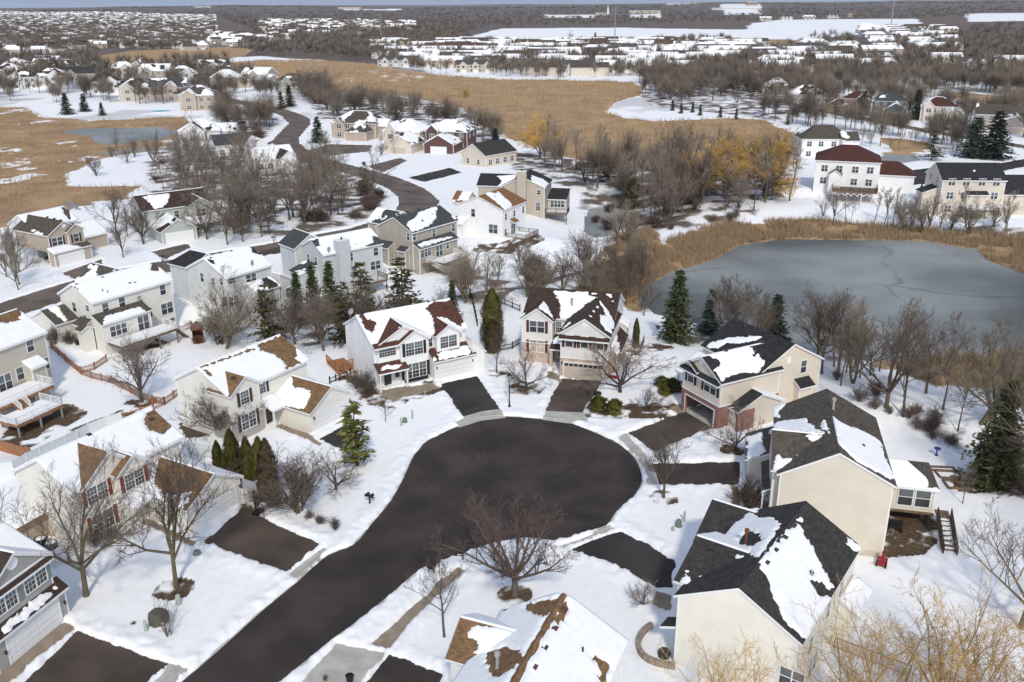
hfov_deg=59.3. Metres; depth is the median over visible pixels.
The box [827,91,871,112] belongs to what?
ochre house
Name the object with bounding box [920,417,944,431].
shrub
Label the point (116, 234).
bare tree
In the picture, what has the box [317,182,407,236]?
footpath
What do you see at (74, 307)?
window
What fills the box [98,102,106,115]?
spruce tree
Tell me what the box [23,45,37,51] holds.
house
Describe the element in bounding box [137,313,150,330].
window
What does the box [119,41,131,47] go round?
house
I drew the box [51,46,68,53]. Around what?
house
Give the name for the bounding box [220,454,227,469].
arborvitae
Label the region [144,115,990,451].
dry brush
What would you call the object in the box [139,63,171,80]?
marsh row house
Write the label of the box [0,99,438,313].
curved road
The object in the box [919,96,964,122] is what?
cream house
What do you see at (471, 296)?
iron fence
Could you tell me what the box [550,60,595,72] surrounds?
townhouse
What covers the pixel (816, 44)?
townhouse
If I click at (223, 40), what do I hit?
house
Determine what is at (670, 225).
shrub
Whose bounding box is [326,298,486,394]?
white house
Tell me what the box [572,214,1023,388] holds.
cattails
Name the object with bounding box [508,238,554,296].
bare tree
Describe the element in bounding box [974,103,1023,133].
grey brown house
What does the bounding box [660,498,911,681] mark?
ivory house
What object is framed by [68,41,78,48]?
house
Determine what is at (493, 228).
window
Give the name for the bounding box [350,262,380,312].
pine tree
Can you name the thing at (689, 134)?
bare tree
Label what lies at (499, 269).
bare tree
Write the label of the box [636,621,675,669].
retaining wall
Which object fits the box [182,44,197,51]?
house
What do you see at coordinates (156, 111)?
swimming pool
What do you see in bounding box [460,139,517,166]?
cream house
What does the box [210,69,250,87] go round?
marsh row house
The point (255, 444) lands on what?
arborvitae
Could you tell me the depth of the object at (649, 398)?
105.34 m
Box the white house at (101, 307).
[30,262,189,357]
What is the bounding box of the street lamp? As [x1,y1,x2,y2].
[507,373,511,406]
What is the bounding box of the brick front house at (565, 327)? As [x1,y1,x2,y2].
[519,287,644,380]
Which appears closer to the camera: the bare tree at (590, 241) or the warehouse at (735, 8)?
the bare tree at (590, 241)
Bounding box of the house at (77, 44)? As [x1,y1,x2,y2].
[73,42,85,49]
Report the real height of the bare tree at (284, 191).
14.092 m
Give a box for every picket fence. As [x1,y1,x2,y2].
[49,341,163,404]
[79,354,107,372]
[122,389,177,416]
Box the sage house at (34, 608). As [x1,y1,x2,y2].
[0,520,69,673]
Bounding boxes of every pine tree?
[247,282,295,340]
[324,282,361,345]
[334,398,376,466]
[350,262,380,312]
[354,162,370,192]
[383,257,428,308]
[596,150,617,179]
[617,177,647,209]
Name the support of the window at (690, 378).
in the tan brick house at (761, 372)
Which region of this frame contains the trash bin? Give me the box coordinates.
[609,373,616,378]
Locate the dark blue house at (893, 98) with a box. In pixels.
[872,92,907,116]
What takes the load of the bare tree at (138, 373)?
on the snowy ground at (224, 594)
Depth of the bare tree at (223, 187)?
204.66 m
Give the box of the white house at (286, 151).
[244,144,297,170]
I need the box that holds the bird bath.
[934,447,940,455]
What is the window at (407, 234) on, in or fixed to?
in the taupe house at (423, 241)
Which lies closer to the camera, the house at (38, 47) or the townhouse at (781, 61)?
the townhouse at (781, 61)
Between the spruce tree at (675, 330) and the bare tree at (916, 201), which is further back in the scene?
the bare tree at (916, 201)
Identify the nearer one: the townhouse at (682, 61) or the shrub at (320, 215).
the shrub at (320, 215)
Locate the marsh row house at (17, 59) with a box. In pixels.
[2,58,35,68]
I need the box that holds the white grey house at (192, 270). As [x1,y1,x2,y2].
[167,245,292,321]
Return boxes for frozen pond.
[64,127,177,144]
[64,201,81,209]
[100,148,148,154]
[584,207,630,236]
[635,239,1023,362]
[881,154,919,162]
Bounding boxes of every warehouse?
[189,6,211,7]
[338,7,361,8]
[627,10,660,12]
[665,3,705,4]
[710,8,760,9]
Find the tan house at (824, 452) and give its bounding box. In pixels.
[745,389,958,556]
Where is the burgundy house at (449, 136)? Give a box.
[422,119,476,153]
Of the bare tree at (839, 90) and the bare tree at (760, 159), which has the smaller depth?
the bare tree at (760, 159)
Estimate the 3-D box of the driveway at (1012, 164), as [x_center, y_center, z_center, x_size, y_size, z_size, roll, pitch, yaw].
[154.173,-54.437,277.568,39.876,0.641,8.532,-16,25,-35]
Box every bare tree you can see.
[0,207,19,262]
[0,222,29,271]
[0,231,46,284]
[0,244,23,289]
[0,255,8,276]
[0,434,159,597]
[74,421,248,589]
[82,149,103,175]
[84,183,131,229]
[104,220,134,256]
[104,322,170,402]
[106,141,115,156]
[108,128,119,149]
[112,145,139,163]
[114,204,132,236]
[119,194,164,243]
[125,136,142,156]
[129,126,170,164]
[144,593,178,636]
[150,154,222,190]
[151,154,172,191]
[157,136,193,181]
[157,168,228,200]
[160,121,213,158]
[162,133,207,186]
[166,128,187,168]
[166,146,192,177]
[166,383,268,440]
[169,136,184,185]
[174,195,228,239]
[175,160,252,233]
[180,106,208,123]
[184,264,271,348]
[185,128,213,174]
[185,303,253,344]
[187,131,211,167]
[188,126,200,172]
[194,177,227,214]
[195,166,258,232]
[196,142,224,185]
[199,141,236,175]
[201,196,240,244]
[202,136,220,167]
[204,153,222,195]
[212,153,239,181]
[213,162,261,196]
[215,168,232,201]
[222,201,260,241]
[224,119,254,152]
[224,123,257,171]
[224,139,248,171]
[225,137,242,168]
[225,183,265,229]
[226,202,252,233]
[227,166,266,220]
[227,170,285,222]
[231,152,242,173]
[236,134,266,169]
[241,162,282,233]
[241,440,341,514]
[245,284,283,321]
[248,115,263,128]
[250,114,260,129]
[250,200,270,236]
[257,156,320,216]
[258,160,287,216]
[259,145,287,187]
[259,150,273,186]
[261,159,297,219]
[266,289,311,343]
[272,281,346,353]
[272,288,305,324]
[279,150,303,196]
[279,151,330,223]
[282,66,328,96]
[283,70,342,97]
[286,143,328,204]
[292,139,351,195]
[292,165,327,187]
[294,143,313,175]
[295,72,328,102]
[295,168,307,209]
[296,128,336,179]
[297,291,339,343]
[301,66,339,82]
[301,156,355,214]
[302,77,331,103]
[303,172,322,222]
[307,75,338,101]
[307,130,340,188]
[307,447,363,500]
[310,79,336,109]
[310,79,358,113]
[320,87,350,116]
[324,159,359,211]
[324,276,354,311]
[326,152,360,196]
[326,279,376,328]
[326,298,363,318]
[328,167,341,213]
[344,85,361,110]
[353,294,369,313]
[357,145,396,193]
[358,277,389,309]
[365,282,407,310]
[372,295,392,309]
[375,138,387,153]
[376,397,394,421]
[377,83,399,118]
[377,89,421,120]
[386,88,406,119]
[393,294,409,307]
[403,547,472,637]
[418,286,449,302]
[422,486,581,597]
[437,253,485,297]
[440,250,471,278]
[441,244,485,302]
[453,241,486,283]
[461,98,480,126]
[466,272,514,313]
[478,249,502,287]
[485,243,511,280]
[488,325,507,372]
[497,342,558,389]
[506,239,533,273]
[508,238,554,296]
[514,239,564,282]
[515,248,565,286]
[519,255,557,287]
[533,250,592,288]
[537,121,580,169]
[539,114,552,162]
[549,234,617,289]
[560,225,590,258]
[561,249,599,290]
[564,229,619,265]
[568,128,584,173]
[569,334,678,392]
[571,128,582,158]
[574,146,590,182]
[576,244,608,289]
[579,258,603,289]
[585,125,609,177]
[594,199,637,240]
[594,229,638,269]
[601,239,656,296]
[604,245,628,290]
[606,250,649,304]
[609,160,640,199]
[609,197,649,244]
[612,128,640,167]
[616,164,644,199]
[620,239,638,281]
[622,251,657,294]
[623,143,646,176]
[623,152,643,195]
[623,228,648,259]
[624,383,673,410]
[625,238,660,281]
[625,577,659,607]
[626,269,664,315]
[630,131,639,172]
[632,161,716,222]
[633,421,694,497]
[636,154,654,211]
[639,137,680,181]
[640,71,655,89]
[642,259,659,304]
[644,169,653,211]
[647,157,668,216]
[647,160,687,217]
[652,129,667,155]
[652,629,784,681]
[655,57,664,67]
[655,117,709,149]
[657,79,685,99]
[661,142,676,172]
[662,76,693,101]
[672,127,715,161]
[674,150,730,203]
[675,77,702,98]
[675,165,720,205]
[683,78,693,95]
[694,133,707,159]
[696,135,718,195]
[697,394,765,451]
[698,148,711,197]
[698,166,712,207]
[701,73,720,99]
[708,273,772,323]
[710,123,722,145]
[710,283,733,326]
[711,273,761,320]
[713,68,737,91]
[715,72,730,95]
[718,147,738,210]
[726,83,747,105]
[726,163,758,211]
[727,138,771,183]
[732,284,759,322]
[735,148,758,197]
[739,129,768,184]
[740,68,762,90]
[741,296,785,332]
[744,284,775,328]
[746,148,774,209]
[746,292,782,332]
[747,134,791,164]
[750,133,772,196]
[758,70,785,82]
[759,76,785,93]
[772,588,894,681]
[778,68,807,83]
[778,290,867,354]
[783,145,804,200]
[784,111,793,125]
[786,60,812,72]
[786,281,872,373]
[788,73,813,88]
[789,312,850,352]
[792,572,977,681]
[810,287,869,376]
[814,195,830,218]
[818,296,951,408]
[824,304,859,379]
[825,185,860,223]
[827,315,862,385]
[829,80,845,98]
[829,308,842,366]
[833,314,914,375]
[834,301,890,383]
[836,298,867,372]
[841,194,850,219]
[845,197,859,220]
[855,295,879,377]
[868,545,1023,681]
[870,187,886,221]
[870,317,897,370]
[884,188,895,221]
[885,190,900,227]
[891,187,905,226]
[891,193,918,223]
[891,324,945,417]
[892,198,923,230]
[894,307,921,378]
[896,128,905,150]
[899,298,930,396]
[899,308,976,393]
[900,299,1023,425]
[904,191,922,223]
[906,200,923,226]
[909,189,958,228]
[913,127,921,138]
[914,201,934,233]
[919,125,929,144]
[923,580,1023,681]
[928,195,941,224]
[932,310,993,409]
[934,201,951,228]
[938,599,1023,681]
[940,125,950,144]
[941,200,963,230]
[943,494,1023,629]
[944,128,952,151]
[948,369,979,431]
[954,345,1023,459]
[955,193,991,234]
[958,466,978,503]
[959,185,977,227]
[980,200,993,227]
[987,198,1011,226]
[989,207,999,231]
[994,190,1023,229]
[1003,191,1018,232]
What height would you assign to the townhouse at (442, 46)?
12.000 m
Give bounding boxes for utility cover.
[148,607,168,627]
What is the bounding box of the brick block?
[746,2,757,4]
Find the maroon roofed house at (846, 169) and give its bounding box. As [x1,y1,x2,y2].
[813,144,915,203]
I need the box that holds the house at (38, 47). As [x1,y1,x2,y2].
[31,46,45,53]
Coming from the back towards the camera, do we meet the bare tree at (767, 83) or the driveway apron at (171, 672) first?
the bare tree at (767, 83)
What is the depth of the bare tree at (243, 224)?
181.22 m
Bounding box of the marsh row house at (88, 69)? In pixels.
[62,66,95,79]
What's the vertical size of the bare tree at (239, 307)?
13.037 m
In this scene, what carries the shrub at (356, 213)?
on the snowy ground at (224, 594)
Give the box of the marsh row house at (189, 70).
[170,65,203,82]
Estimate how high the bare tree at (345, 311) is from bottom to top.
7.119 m
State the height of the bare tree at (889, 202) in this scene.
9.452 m
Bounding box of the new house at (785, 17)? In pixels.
[779,16,792,19]
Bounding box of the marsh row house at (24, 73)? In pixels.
[7,69,50,88]
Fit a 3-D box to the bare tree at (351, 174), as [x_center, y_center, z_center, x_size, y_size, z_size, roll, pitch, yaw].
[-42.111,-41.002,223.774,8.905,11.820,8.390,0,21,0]
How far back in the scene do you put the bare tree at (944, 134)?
317.41 m
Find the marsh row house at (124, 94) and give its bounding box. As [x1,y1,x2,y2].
[117,78,149,101]
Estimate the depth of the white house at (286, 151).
271.91 m
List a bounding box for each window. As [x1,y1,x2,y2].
[0,371,13,392]
[0,588,19,616]
[15,366,25,380]
[23,566,48,596]
[25,339,34,352]
[44,356,49,368]
[51,236,63,246]
[71,301,77,312]
[73,232,79,242]
[86,479,109,506]
[91,505,115,533]
[101,302,109,311]
[109,322,127,337]
[118,296,125,306]
[123,467,145,491]
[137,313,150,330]
[159,284,166,295]
[160,301,173,315]
[164,317,175,326]
[174,210,179,217]
[199,272,204,282]
[228,294,238,307]
[239,388,249,405]
[240,409,257,431]
[245,272,256,282]
[259,381,266,394]
[285,286,291,297]
[351,265,357,277]
[370,259,380,270]
[373,247,378,256]
[378,347,396,358]
[405,340,423,356]
[405,360,426,379]
[406,232,409,240]
[420,245,430,258]
[429,336,432,346]
[432,228,435,236]
[435,244,442,256]
[440,334,457,348]
[451,223,454,231]
[471,208,475,216]
[489,224,497,233]
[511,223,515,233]
[529,320,544,333]
[529,339,544,352]
[536,202,540,210]
[550,200,564,207]
[555,321,561,332]
[565,335,573,347]
[580,336,588,348]
[595,337,603,349]
[687,373,693,384]
[703,382,716,396]
[769,456,770,475]
[777,664,805,681]
[799,359,807,373]
[806,631,814,657]
[806,647,817,681]
[807,141,811,146]
[818,141,823,146]
[819,177,826,183]
[821,165,827,171]
[824,599,831,622]
[831,141,836,146]
[836,165,842,171]
[837,577,844,600]
[850,178,857,184]
[852,166,858,172]
[865,179,872,185]
[866,167,873,173]
[896,489,914,506]
[913,490,931,508]
[946,192,953,198]
[948,178,955,185]
[962,178,970,185]
[978,178,985,185]
[990,192,998,199]
[992,179,1000,185]
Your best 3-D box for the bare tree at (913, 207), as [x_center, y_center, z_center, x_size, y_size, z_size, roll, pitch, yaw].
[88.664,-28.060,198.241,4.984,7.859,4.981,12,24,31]
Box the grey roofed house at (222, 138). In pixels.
[207,132,268,156]
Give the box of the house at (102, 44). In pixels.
[93,41,107,47]
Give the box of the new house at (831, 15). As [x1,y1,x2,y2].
[825,14,839,17]
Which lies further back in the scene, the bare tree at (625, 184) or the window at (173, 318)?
the bare tree at (625, 184)
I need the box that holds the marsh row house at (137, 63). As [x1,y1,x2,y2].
[132,58,154,66]
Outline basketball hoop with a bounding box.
[242,478,263,515]
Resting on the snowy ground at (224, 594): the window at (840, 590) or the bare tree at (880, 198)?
the bare tree at (880, 198)
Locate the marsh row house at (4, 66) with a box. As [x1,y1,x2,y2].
[0,63,20,77]
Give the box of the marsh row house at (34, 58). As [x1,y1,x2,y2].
[32,56,61,64]
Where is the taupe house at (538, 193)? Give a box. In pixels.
[476,169,569,224]
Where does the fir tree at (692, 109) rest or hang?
on the snowy ground at (224, 594)
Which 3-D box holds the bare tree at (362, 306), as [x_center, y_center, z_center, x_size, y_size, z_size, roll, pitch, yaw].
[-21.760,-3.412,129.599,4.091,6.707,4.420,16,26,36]
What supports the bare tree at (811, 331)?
on the snowy ground at (224, 594)
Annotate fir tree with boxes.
[670,100,674,110]
[679,103,683,113]
[690,102,694,112]
[698,104,702,114]
[717,107,722,117]
[734,108,738,119]
[857,91,870,114]
[915,130,945,159]
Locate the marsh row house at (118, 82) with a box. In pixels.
[90,73,125,94]
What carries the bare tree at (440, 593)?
on the snowy ground at (224, 594)
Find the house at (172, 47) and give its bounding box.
[170,41,179,48]
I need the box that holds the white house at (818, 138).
[793,125,859,157]
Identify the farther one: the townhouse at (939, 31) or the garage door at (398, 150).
the townhouse at (939, 31)
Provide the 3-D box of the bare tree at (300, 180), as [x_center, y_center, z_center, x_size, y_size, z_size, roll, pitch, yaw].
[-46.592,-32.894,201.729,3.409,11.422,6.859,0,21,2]
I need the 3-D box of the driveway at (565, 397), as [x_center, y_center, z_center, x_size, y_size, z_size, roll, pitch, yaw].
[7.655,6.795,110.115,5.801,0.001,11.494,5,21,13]
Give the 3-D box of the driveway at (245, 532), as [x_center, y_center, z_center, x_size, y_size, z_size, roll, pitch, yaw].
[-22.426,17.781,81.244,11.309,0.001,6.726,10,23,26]
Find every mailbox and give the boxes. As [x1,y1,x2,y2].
[364,492,373,503]
[427,557,439,572]
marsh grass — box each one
[0,105,186,225]
[101,46,798,169]
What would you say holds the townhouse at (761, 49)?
on the snowy ground at (224, 594)
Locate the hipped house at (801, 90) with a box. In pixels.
[788,85,824,102]
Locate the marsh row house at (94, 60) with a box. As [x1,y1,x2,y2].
[90,59,113,73]
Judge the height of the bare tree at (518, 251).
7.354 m
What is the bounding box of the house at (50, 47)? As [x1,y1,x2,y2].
[48,44,61,51]
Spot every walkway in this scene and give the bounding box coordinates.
[0,622,74,681]
[153,524,195,545]
[283,427,321,445]
[370,567,465,647]
[382,383,440,399]
[547,371,561,382]
[653,591,671,610]
[669,404,684,413]
[730,485,738,504]
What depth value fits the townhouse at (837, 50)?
787.46 m
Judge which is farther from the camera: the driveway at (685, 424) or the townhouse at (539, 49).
the townhouse at (539, 49)
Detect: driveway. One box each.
[25,631,168,681]
[63,259,102,278]
[153,244,189,258]
[205,507,318,570]
[259,247,280,254]
[302,144,371,155]
[320,427,356,448]
[367,655,442,681]
[369,158,406,171]
[409,168,461,181]
[441,376,498,415]
[546,378,600,412]
[572,532,675,587]
[629,412,713,450]
[652,462,739,484]
[913,168,928,184]
[1000,159,1023,170]
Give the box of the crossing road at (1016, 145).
[740,97,1023,148]
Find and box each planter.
[345,672,353,681]
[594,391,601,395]
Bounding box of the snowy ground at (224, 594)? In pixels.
[0,0,1023,681]
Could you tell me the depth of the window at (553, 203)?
209.08 m
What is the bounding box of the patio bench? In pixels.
[887,519,902,532]
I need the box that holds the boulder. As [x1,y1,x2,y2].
[658,647,670,659]
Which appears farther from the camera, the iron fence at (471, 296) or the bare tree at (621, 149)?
the bare tree at (621, 149)
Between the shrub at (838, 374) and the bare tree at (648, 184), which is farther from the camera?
the bare tree at (648, 184)
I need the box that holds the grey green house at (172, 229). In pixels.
[128,187,223,244]
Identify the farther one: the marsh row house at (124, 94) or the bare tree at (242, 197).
the marsh row house at (124, 94)
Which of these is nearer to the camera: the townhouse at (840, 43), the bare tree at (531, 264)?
the bare tree at (531, 264)
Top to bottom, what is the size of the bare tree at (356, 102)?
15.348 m
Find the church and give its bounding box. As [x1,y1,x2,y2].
[595,6,609,14]
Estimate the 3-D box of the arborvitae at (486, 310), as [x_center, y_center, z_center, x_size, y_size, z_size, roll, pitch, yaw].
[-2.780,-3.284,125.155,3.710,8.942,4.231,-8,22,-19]
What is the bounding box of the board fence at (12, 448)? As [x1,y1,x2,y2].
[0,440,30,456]
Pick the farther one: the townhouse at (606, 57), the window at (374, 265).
the townhouse at (606, 57)
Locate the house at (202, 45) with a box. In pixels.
[195,42,208,49]
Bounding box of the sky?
[0,0,934,7]
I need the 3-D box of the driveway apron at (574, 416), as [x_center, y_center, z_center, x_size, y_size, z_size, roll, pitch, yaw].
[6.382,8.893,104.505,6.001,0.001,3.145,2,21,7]
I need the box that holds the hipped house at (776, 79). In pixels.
[762,78,789,94]
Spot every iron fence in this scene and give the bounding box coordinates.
[468,287,477,325]
[499,339,519,350]
[502,298,518,309]
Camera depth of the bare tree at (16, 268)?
151.03 m
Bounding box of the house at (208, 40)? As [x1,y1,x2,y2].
[205,38,212,44]
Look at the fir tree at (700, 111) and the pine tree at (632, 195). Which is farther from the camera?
the fir tree at (700, 111)
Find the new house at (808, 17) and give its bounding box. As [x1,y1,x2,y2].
[801,15,815,18]
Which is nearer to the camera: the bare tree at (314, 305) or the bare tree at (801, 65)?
the bare tree at (314, 305)
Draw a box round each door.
[5,597,63,664]
[58,249,85,265]
[165,229,194,243]
[194,485,238,528]
[264,408,272,424]
[316,397,347,429]
[383,374,392,385]
[390,146,405,153]
[393,372,399,382]
[430,146,446,153]
[436,357,472,378]
[563,361,603,380]
[1006,127,1023,133]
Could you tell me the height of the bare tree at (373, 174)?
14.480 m
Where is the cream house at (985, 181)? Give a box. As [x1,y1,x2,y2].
[915,162,1023,219]
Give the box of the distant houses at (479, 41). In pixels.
[0,11,958,46]
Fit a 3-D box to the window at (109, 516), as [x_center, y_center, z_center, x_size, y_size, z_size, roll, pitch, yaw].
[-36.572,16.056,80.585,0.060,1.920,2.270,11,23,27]
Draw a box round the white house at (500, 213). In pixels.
[451,187,537,240]
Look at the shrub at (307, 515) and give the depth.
83.82 m
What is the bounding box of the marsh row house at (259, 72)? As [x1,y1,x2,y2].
[241,67,278,85]
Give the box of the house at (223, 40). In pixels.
[221,38,231,44]
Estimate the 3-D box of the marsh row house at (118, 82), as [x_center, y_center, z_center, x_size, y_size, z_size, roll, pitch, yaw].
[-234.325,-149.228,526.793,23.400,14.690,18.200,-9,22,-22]
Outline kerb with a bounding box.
[173,414,646,681]
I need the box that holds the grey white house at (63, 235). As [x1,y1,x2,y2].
[7,206,108,266]
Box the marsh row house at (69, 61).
[52,59,78,67]
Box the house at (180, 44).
[178,42,190,50]
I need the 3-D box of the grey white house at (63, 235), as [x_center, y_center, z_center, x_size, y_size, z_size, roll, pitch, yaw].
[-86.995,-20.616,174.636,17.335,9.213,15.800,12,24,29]
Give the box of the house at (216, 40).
[210,37,220,43]
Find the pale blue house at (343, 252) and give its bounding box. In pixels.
[278,227,387,297]
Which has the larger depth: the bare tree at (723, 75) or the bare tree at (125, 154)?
the bare tree at (723, 75)
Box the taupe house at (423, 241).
[366,205,467,274]
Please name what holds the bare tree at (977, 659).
on the snowy ground at (224, 594)
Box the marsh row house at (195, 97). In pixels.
[178,85,228,110]
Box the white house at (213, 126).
[177,118,238,152]
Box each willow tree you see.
[517,112,565,157]
[677,134,731,176]
[692,128,753,198]
[718,126,807,198]
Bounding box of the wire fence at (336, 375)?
[329,367,351,383]
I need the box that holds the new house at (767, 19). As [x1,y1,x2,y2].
[759,16,771,20]
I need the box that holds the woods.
[0,1,1023,213]
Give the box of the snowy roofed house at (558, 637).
[445,592,628,681]
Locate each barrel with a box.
[33,535,46,547]
[44,539,58,550]
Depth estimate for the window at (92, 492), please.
79.41 m
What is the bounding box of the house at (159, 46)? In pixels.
[146,41,161,48]
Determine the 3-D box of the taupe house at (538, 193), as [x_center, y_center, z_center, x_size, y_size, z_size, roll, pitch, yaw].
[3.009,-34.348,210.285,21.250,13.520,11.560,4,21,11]
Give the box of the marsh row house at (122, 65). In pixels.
[109,61,139,77]
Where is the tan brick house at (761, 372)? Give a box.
[675,318,824,431]
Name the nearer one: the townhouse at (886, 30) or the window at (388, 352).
the window at (388, 352)
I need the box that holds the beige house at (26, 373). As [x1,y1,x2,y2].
[0,308,63,437]
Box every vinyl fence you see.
[0,412,121,477]
[51,532,78,568]
[186,441,212,458]
[241,480,258,503]
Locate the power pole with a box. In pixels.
[614,6,615,37]
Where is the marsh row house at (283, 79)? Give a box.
[274,73,303,93]
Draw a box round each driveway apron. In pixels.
[155,664,186,681]
[290,547,325,582]
[302,643,384,681]
[456,409,505,426]
[542,411,586,423]
[560,525,614,547]
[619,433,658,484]
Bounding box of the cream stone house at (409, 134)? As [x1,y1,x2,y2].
[381,118,428,153]
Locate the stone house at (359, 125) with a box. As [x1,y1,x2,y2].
[330,110,391,140]
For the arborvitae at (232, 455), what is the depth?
88.75 m
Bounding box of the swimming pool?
[150,110,170,112]
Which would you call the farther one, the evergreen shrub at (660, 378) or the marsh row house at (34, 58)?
the marsh row house at (34, 58)
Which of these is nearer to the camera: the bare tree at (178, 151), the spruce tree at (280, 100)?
the bare tree at (178, 151)
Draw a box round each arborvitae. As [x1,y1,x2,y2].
[210,440,221,467]
[220,428,241,481]
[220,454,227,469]
[239,435,252,480]
[249,435,263,490]
[253,437,280,499]
[478,287,505,345]
[483,318,500,353]
[632,318,639,347]
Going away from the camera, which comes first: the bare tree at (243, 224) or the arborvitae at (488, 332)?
the arborvitae at (488, 332)
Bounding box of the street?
[182,417,641,681]
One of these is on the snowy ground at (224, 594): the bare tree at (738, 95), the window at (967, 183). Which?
the bare tree at (738, 95)
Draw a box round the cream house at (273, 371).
[172,334,353,441]
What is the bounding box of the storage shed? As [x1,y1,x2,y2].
[1,502,49,539]
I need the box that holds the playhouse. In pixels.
[190,321,204,343]
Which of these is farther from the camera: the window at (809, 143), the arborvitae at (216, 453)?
the window at (809, 143)
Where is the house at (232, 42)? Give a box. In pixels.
[225,39,239,45]
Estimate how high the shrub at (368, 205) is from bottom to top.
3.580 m
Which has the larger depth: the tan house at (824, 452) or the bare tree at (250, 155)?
the bare tree at (250, 155)
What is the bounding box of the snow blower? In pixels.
[875,551,887,568]
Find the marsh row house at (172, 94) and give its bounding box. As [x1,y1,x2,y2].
[148,77,189,100]
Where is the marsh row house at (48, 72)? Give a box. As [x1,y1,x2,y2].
[37,68,77,87]
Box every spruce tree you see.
[57,93,76,114]
[78,93,91,111]
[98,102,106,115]
[276,91,285,108]
[283,85,295,106]
[288,271,306,321]
[301,264,321,321]
[309,116,325,143]
[317,260,339,319]
[447,280,463,316]
[491,128,499,139]
[653,269,702,345]
[696,288,723,335]
[763,293,791,341]
[905,89,924,119]
[951,117,993,159]
[955,377,1023,497]
[968,110,1017,160]
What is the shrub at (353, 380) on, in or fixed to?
on the snowy ground at (224, 594)
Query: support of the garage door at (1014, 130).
in the grey brown house at (986, 111)
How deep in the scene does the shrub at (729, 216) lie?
202.06 m
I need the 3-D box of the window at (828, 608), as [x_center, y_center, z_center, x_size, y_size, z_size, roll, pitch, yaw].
[22.569,19.183,64.219,0.060,1.570,1.070,14,25,33]
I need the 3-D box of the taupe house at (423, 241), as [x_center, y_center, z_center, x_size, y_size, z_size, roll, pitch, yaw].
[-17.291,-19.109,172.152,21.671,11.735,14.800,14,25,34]
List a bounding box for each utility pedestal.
[143,620,147,631]
[175,594,181,605]
[193,549,200,555]
[675,519,681,527]
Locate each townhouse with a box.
[371,49,408,58]
[377,55,419,66]
[399,52,429,54]
[409,48,438,51]
[409,53,438,55]
[422,46,457,49]
[422,55,464,67]
[430,50,453,54]
[439,52,473,55]
[452,48,480,49]
[452,53,486,55]
[455,59,494,72]
[457,50,495,54]
[461,46,488,49]
[470,55,504,66]
[487,48,513,53]
[490,46,523,48]
[492,53,526,63]
[504,50,534,59]
[509,47,545,49]
[522,62,563,75]
[526,48,556,56]
[534,53,567,61]
[541,50,581,53]
[546,47,580,49]
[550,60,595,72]
[555,55,587,59]
[569,62,608,75]
[583,44,610,52]
[584,47,617,55]
[595,55,640,60]
[596,60,635,72]
[604,48,635,51]
[619,47,655,51]
[621,58,668,68]
[622,44,654,45]
[623,50,649,54]
[628,53,658,57]
[638,45,672,48]
[645,60,688,66]
[646,51,678,54]
[655,44,689,46]
[660,50,699,53]
[660,53,704,59]
[661,47,688,49]
[676,43,710,45]
[677,46,714,47]
[684,48,715,49]
[686,51,727,59]
[696,44,729,45]
[701,50,740,56]
[714,45,746,49]
[741,38,769,45]
[741,48,775,55]
[749,60,799,66]
[753,46,779,49]
[757,57,803,59]
[760,55,795,56]
[765,49,806,58]
[780,46,817,51]
[791,42,823,48]
[798,38,827,44]
[800,59,834,71]
[808,51,842,58]
[814,54,854,59]
[815,49,853,53]
[822,45,852,48]
[826,42,856,45]
[827,44,857,50]
[855,27,877,32]
[855,51,894,58]
[855,58,892,70]
[856,55,891,59]
[858,30,882,36]
[859,42,893,45]
[859,45,893,50]
[861,31,885,37]
[862,35,894,41]
[866,39,889,41]
[867,45,903,54]
[869,37,893,41]
[870,43,896,44]
[884,29,910,34]
[890,31,908,37]
[896,32,923,39]
[905,36,931,44]
[912,42,949,51]
[914,27,935,32]
[924,30,947,36]
[924,52,963,63]
[930,41,963,49]
[936,35,962,40]
[957,57,1004,69]
[995,55,1023,60]
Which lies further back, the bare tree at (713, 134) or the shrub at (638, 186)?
the bare tree at (713, 134)
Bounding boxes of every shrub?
[45,325,60,344]
[59,329,76,344]
[86,530,104,549]
[99,525,117,540]
[150,173,161,182]
[190,335,200,343]
[253,130,266,136]
[296,210,312,220]
[302,509,314,520]
[306,207,334,220]
[314,512,328,524]
[327,515,341,530]
[345,364,380,395]
[345,369,360,388]
[347,207,363,218]
[354,180,379,194]
[359,195,379,203]
[362,199,379,210]
[367,194,385,204]
[373,187,387,196]
[458,89,469,96]
[587,395,607,414]
[590,214,599,222]
[597,217,618,229]
[602,202,615,212]
[605,398,623,415]
[632,182,650,195]
[638,210,669,227]
[652,375,667,387]
[657,382,672,396]
[662,377,682,393]
[666,222,675,229]
[687,201,700,209]
[706,213,718,221]
[723,472,768,508]
[724,211,740,220]
[832,368,845,379]
[849,384,870,401]
[867,393,882,409]
[869,380,886,395]
[883,404,894,413]
[896,403,921,417]
[910,414,927,429]
[912,402,924,414]
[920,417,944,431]
[925,403,951,423]
[926,425,941,439]
[944,433,962,444]
[1002,479,1017,489]
[1010,479,1023,495]
[1012,471,1023,482]
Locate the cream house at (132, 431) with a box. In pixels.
[10,406,243,546]
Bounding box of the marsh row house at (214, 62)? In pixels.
[198,59,231,74]
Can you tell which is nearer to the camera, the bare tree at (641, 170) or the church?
the bare tree at (641, 170)
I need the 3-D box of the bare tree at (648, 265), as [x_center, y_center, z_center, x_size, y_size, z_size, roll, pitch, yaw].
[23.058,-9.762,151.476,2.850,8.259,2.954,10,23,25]
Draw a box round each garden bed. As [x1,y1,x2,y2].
[930,465,956,472]
[934,469,960,480]
[942,478,972,490]
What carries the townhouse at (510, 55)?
on the snowy ground at (224, 594)
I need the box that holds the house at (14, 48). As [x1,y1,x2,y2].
[3,46,20,54]
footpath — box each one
[268,118,294,144]
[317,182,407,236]
[502,256,622,296]

